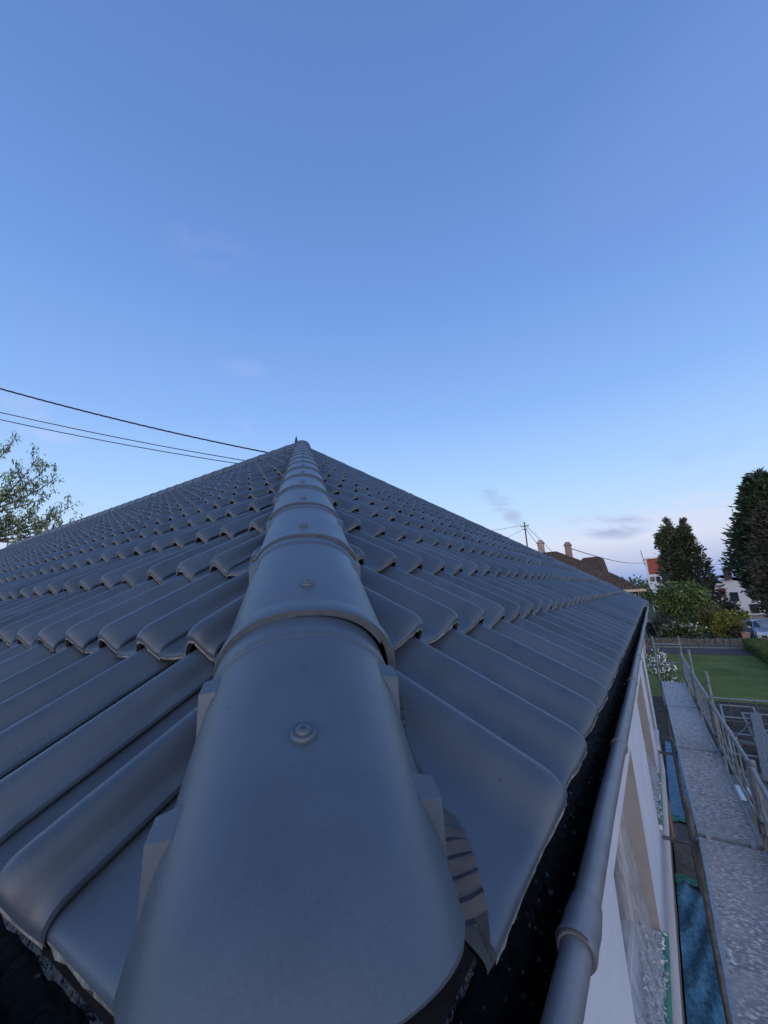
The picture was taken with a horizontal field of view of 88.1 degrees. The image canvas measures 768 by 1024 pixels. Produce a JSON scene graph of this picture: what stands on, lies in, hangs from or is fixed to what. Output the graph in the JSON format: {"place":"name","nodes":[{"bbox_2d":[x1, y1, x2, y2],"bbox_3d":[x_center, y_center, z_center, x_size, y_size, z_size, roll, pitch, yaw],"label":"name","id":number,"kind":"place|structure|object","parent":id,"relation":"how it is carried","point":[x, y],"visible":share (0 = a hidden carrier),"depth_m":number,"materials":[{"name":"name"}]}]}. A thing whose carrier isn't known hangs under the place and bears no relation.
{"place":"outdoors","nodes":[
{"label":"outdoors","id":0,"kind":"place"},
{"bbox_2d":[0,419,235,463],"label":"cable","id":1,"kind":"object","parent":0,"point":[117,443],"visible":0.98,"depth_m":8.36,"materials":[{"name":"black rubber"}]},
{"bbox_2d":[0,412,244,460],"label":"cable","id":2,"kind":"object","parent":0,"point":[119,437],"visible":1,"depth_m":8.36,"materials":[{"name":"black rubber"}]},
{"bbox_2d":[0,388,266,452],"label":"cable","id":3,"kind":"object","parent":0,"point":[128,421],"visible":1,"depth_m":8.35,"materials":[{"name":"black rubber"}]},
{"bbox_2d":[0,0,767,588],"label":"sky","id":4,"kind":"structure","parent":0,"point":[498,264],"materials":[{"name":"blue"}]},
{"bbox_2d":[630,589,766,704],"bbox_3d":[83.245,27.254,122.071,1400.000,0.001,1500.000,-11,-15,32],"label":"ground","id":5,"kind":"structure","parent":0,"point":[652,612],"depth_m":33.62,"materials":[{"name":"green plant"}]},
{"bbox_2d":[0,430,82,545],"bbox_3d":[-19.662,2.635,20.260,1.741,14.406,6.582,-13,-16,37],"label":"leafy tree","id":6,"kind":"object","parent":5,"relation":"on","point":[11,519],"visible":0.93,"depth_m":21.41,"materials":[{"name":"green plant"}]},
{"bbox_2d":[0,436,685,1023],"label":"house","id":7,"kind":"structure","parent":5,"relation":"on","point":[300,732],"depth_m":0.56,"materials":[{"name":"tile"}]},
{"bbox_2d":[613,750,665,1023],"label":"window","id":8,"kind":"structure","parent":7,"relation":"in","point":[640,894],"depth_m":2.84,"materials":[{"name":"glass"}]},
{"bbox_2d":[637,676,662,829],"bbox_3d":[3.141,2.756,4.820,0.189,1.204,1.570,-11,-15,32],"label":"window","id":9,"kind":"structure","parent":7,"relation":"in","point":[643,715],"depth_m":5.41,"materials":[{"name":"glass"}]},
{"bbox_2d":[642,659,659,749],"bbox_3d":[4.276,3.068,6.498,0.189,1.204,0.870,-11,-15,32],"label":"window","id":10,"kind":"structure","parent":7,"relation":"in","point":[656,732],"depth_m":6.76,"materials":[{"name":"glass"}]},
{"bbox_2d":[637,924,668,1023],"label":"plastic film","id":11,"kind":"object","parent":7,"relation":"on","point":[653,1003],"visible":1,"depth_m":2.44,"materials":[{"name":"plastic"}]},
{"bbox_2d":[648,765,662,819],"bbox_3d":[3.200,3.283,4.718,0.174,0.034,1.444,-11,-15,32],"label":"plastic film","id":12,"kind":"object","parent":7,"relation":"on","point":[658,783],"visible":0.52,"depth_m":4.76,"materials":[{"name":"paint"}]},
{"bbox_2d":[658,767,663,830],"bbox_3d":[3.238,3.312,4.651,0.035,0.056,1.560,-11,-15,32],"label":"green tape","id":13,"kind":"object","parent":7,"relation":"attached to","point":[661,806],"visible":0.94,"depth_m":4.40,"materials":[{"name":"green plastic"}]},
{"bbox_2d":[662,932,672,1023],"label":"green tape","id":14,"kind":"object","parent":7,"relation":"attached to","point":[667,998],"visible":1,"depth_m":2.40,"materials":[{"name":"green plastic"}]},
{"bbox_2d":[520,522,528,546],"bbox_3d":[10.012,5.197,26.684,0.600,9.200,0.100,-11,-15,32],"label":"utility pole","id":15,"kind":"object","parent":5,"relation":"on","point":[524,526],"visible":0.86,"depth_m":27.47,"materials":[{"name":"wood"}]},
{"bbox_2d":[536,540,645,656],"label":"house","id":16,"kind":"structure","parent":5,"relation":"on","point":[596,567],"depth_m":27.45,"materials":[{"name":"paint"}]},
{"bbox_2d":[622,576,649,597],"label":"distant woods","id":17,"kind":"object","parent":5,"relation":"on","point":[631,580],"depth_m":135.72,"materials":[{"name":"green plant"}]},
{"bbox_2d":[631,574,655,637],"bbox_3d":[23.321,8.303,35.453,2.190,5.608,2.848,-11,-15,32],"label":"sapling","id":18,"kind":"object","parent":5,"relation":"on","point":[643,594],"visible":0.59,"depth_m":35.38,"materials":[{"name":"green plant"}]},
{"bbox_2d":[640,550,666,611],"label":"house","id":19,"kind":"structure","parent":5,"relation":"on","point":[650,565],"depth_m":69.96,"materials":[{"name":"paint"}]},
{"bbox_2d":[573,549,637,563],"bbox_3d":[29.951,5.856,49.723,0.060,1.292,54.157,-12,-16,36],"label":"cable","id":20,"kind":"object","parent":19,"relation":"attached to","point":[601,557],"visible":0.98,"depth_m":38.51,"materials":[{"name":"black rubber"}]},
{"bbox_2d":[645,609,675,638],"bbox_3d":[23.235,9.416,33.149,2.691,2.456,3.081,-4,-13,7],"label":"shrub","id":21,"kind":"object","parent":5,"relation":"on","point":[650,629],"visible":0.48,"depth_m":33.08,"materials":[{"name":"green plant"}]},
{"bbox_2d":[647,576,713,636],"bbox_3d":[25.883,8.249,34.589,4.954,5.107,5.122,-11,-15,32],"label":"shrub","id":22,"kind":"object","parent":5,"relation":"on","point":[676,600],"visible":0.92,"depth_m":33.57,"materials":[{"name":"green plant"}]},
{"bbox_2d":[655,619,711,639],"bbox_3d":[23.269,9.262,30.999,2.853,1.831,3.366,-1,-13,-9],"label":"flowering shrub","id":23,"kind":"object","parent":5,"relation":"on","point":[672,628],"visible":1,"depth_m":30.75,"materials":[{"name":"green plant"}]},
{"bbox_2d":[652,516,732,621],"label":"conifer tree","id":24,"kind":"object","parent":5,"relation":"on","point":[678,557],"visible":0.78,"depth_m":41.12,"materials":[{"name":"green plant"}]},
{"bbox_2d":[644,638,743,645],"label":"stone wall","id":25,"kind":"structure","parent":5,"relation":"on","point":[713,642],"depth_m":29.02,"materials":[{"name":"grey stone"}]},
{"bbox_2d":[646,646,743,648],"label":"kerb","id":26,"kind":"structure","parent":5,"relation":"on","point":[699,647],"depth_m":27.89,"materials":[{"name":"concrete"}]},
{"bbox_2d":[674,606,717,637],"bbox_3d":[25.206,8.954,32.146,3.444,2.723,2.646,-11,-15,32],"label":"shrub","id":27,"kind":"object","parent":5,"relation":"on","point":[686,619],"visible":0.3,"depth_m":31.94,"materials":[{"name":"green plant"}]},
{"bbox_2d":[692,601,726,638],"bbox_3d":[25.755,8.576,31.262,2.451,3.024,2.849,-11,-15,32],"label":"shrub","id":28,"kind":"object","parent":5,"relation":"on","point":[704,615],"visible":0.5,"depth_m":30.96,"materials":[{"name":"green plant"}]},
{"bbox_2d":[703,607,752,638],"bbox_3d":[25.974,8.487,29.973,3.025,2.623,2.550,-11,-15,32],"label":"shrub","id":29,"kind":"object","parent":5,"relation":"on","point":[730,618],"visible":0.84,"depth_m":29.75,"materials":[{"name":"green plant"}]},
{"bbox_2d":[718,598,741,615],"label":"tree","id":30,"kind":"object","parent":5,"relation":"on","point":[733,604],"visible":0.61,"depth_m":45.23,"materials":[{"name":"green plant"}]},
{"bbox_2d":[722,621,744,638],"bbox_3d":[25.955,8.828,29.298,1.447,1.688,1.971,-11,-15,32],"label":"shrub","id":31,"kind":"object","parent":5,"relation":"on","point":[736,633],"visible":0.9,"depth_m":29.10,"materials":[{"name":"green plant"}]},
{"bbox_2d":[717,467,767,602],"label":"conifer tree","id":32,"kind":"object","parent":5,"relation":"on","point":[752,487],"visible":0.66,"depth_m":34.92,"materials":[{"name":"green plant"}]},
{"bbox_2d":[736,615,767,618],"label":"garden wall","id":33,"kind":"structure","parent":5,"relation":"on","point":[757,617],"depth_m":45.90,"materials":[{"name":"concrete"}]},
{"bbox_2d":[740,637,767,664],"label":"hedge","id":34,"kind":"object","parent":5,"relation":"on","point":[756,647],"visible":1,"depth_m":23.87,"materials":[{"name":"green plant"}]},
{"bbox_2d":[741,500,767,616],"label":"conifer tree","id":35,"kind":"object","parent":5,"relation":"on","point":[758,524],"visible":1,"depth_m":31.46,"materials":[{"name":"green plant"}]},
{"bbox_2d":[646,647,752,655],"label":"driveway","id":36,"kind":"structure","parent":0,"point":[710,651],"depth_m":26.40,"materials":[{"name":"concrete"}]},
{"bbox_2d":[645,653,767,704],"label":"lawn","id":37,"kind":"structure","parent":0,"point":[738,677],"depth_m":19.28,"materials":[{"name":"green plant"}]},
{"bbox_2d":[645,646,681,696],"bbox_3d":[11.331,6.509,16.213,1.318,2.017,2.285,-11,-15,32],"label":"apple tree","id":38,"kind":"object","parent":37,"relation":"on","point":[670,669],"visible":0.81,"depth_m":16.06,"materials":[{"name":"white plant"}]},
{"bbox_2d":[652,696,767,1023],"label":"yard soil","id":39,"kind":"structure","parent":0,"point":[662,727],"depth_m":12.21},
{"bbox_2d":[672,821,706,880],"bbox_3d":[5.463,5.650,6.478,1.190,0.038,1.780,-11,-15,32],"label":"brown board","id":40,"kind":"object","parent":39,"relation":"on","point":[684,863],"visible":0.17,"depth_m":6.58,"materials":[{"name":"wood"}]},
{"bbox_2d":[665,741,720,818],"bbox_3d":[7.280,6.135,9.178,1.200,0.096,4.600,-11,-15,32],"label":"tarpaulin","id":41,"kind":"object","parent":39,"relation":"on","point":[676,808],"visible":0.12,"depth_m":8.85,"materials":[{"name":"blue plastic"}]},
{"bbox_2d":[671,815,694,824],"bbox_3d":[5.983,5.743,7.270,1.200,0.024,0.220,-11,-15,32],"label":"green tape","id":42,"kind":"object","parent":41,"relation":"on","point":[676,818],"visible":0.16,"depth_m":7.51,"materials":[{"name":"green plastic"}]},
{"bbox_2d":[676,880,732,1023],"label":"tarpaulin","id":43,"kind":"object","parent":39,"relation":"on","point":[703,1002],"visible":0.37,"depth_m":4.69,"materials":[{"name":"blue plastic"}]},
{"bbox_2d":[675,873,707,890],"bbox_3d":[4.925,5.452,5.707,1.200,0.024,0.220,-11,-15,32],"label":"green tape","id":44,"kind":"object","parent":43,"relation":"on","point":[679,878],"visible":0.26,"depth_m":5.96,"materials":[{"name":"green plastic"}]},
{"bbox_2d":[651,636,767,1023],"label":"scaffold","id":45,"kind":"object","parent":39,"relation":"on","point":[734,855],"visible":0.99,"depth_m":3.84,"materials":[{"name":"metal"}]},
{"bbox_2d":[648,613,682,681],"bbox_3d":[6.366,3.125,8.969,0.072,1.986,3.752,-13,-16,38],"label":"stay rod","id":46,"kind":"object","parent":45,"relation":"attached to","point":[662,646],"visible":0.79,"depth_m":8.79,"materials":[{"name":"metal"}]},
{"bbox_2d":[702,696,767,725],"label":"storage fence","id":47,"kind":"object","parent":39,"relation":"on","point":[745,700],"visible":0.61,"depth_m":12.42,"materials":[{"name":"metal"}]},
{"bbox_2d":[730,774,767,851],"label":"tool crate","id":48,"kind":"object","parent":39,"relation":"on","point":[746,804],"visible":0.05,"depth_m":6.90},
{"bbox_3d":[8.091,5.625,7.686,1.400,0.330,1.100,-11,-15,32],"label":"steel bin","id":49,"kind":"object","parent":39,"relation":"on","visible":0},
{"bbox_2d":[740,770,762,778],"bbox_3d":[8.566,5.471,8.004,2.102,0.044,0.220,-12,-15,35],"label":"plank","id":50,"kind":"object","parent":49,"relation":"on","point":[759,774],"visible":0.2,"depth_m":8.46,"materials":[{"name":"grey wood"}]},
{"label":"spare frame","id":51,"kind":"object","parent":49,"relation":"on","visible":0},
{"bbox_2d":[737,739,756,746],"bbox_3d":[9.602,5.699,9.460,0.220,0.044,1.931,6,-15,-35],"label":"plank","id":52,"kind":"object","parent":51,"relation":"on","point":[748,743],"visible":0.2,"depth_m":10.01,"materials":[{"name":"grey wood"}]},
{"bbox_2d":[741,712,767,742],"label":"spare frame","id":53,"kind":"object","parent":51,"relation":"on","point":[746,722],"visible":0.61,"depth_m":10.76,"materials":[{"name":"metal"}]},
{"bbox_2d":[719,704,767,757],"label":"spare frame","id":54,"kind":"object","parent":53,"relation":"on","point":[742,730],"visible":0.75,"depth_m":10.77,"materials":[{"name":"metal"}]},
{"bbox_2d":[750,712,767,780],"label":"plank","id":55,"kind":"object","parent":54,"relation":"on","point":[761,739],"visible":1,"depth_m":9.11,"materials":[{"name":"grey wood"}]},
{"bbox_2d":[708,570,767,614],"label":"house","id":56,"kind":"structure","parent":0,"point":[732,587],"depth_m":49.74,"materials":[{"name":"white paint"}]},
{"bbox_2d":[729,592,739,600],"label":"window","id":57,"kind":"structure","parent":56,"relation":"in","point":[733,595],"depth_m":49.69,"materials":[{"name":"black glass"}]},
{"bbox_2d":[749,604,758,612],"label":"window","id":58,"kind":"structure","parent":56,"relation":"in","point":[753,608],"depth_m":48.55,"materials":[{"name":"black glass"}]},
{"label":"side road","id":59,"kind":"structure","parent":0,"visible":0},
{"bbox_2d":[740,631,749,637],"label":"brick pillar","id":60,"kind":"structure","parent":59,"relation":"on","point":[746,634],"depth_m":28.75,"materials":[{"name":"brick"}]},
{"bbox_2d":[745,619,767,639],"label":"parked car","id":61,"kind":"object","parent":59,"relation":"on","point":[757,628],"visible":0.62,"depth_m":29.82,"materials":[{"name":"silver metal"}]}
]}

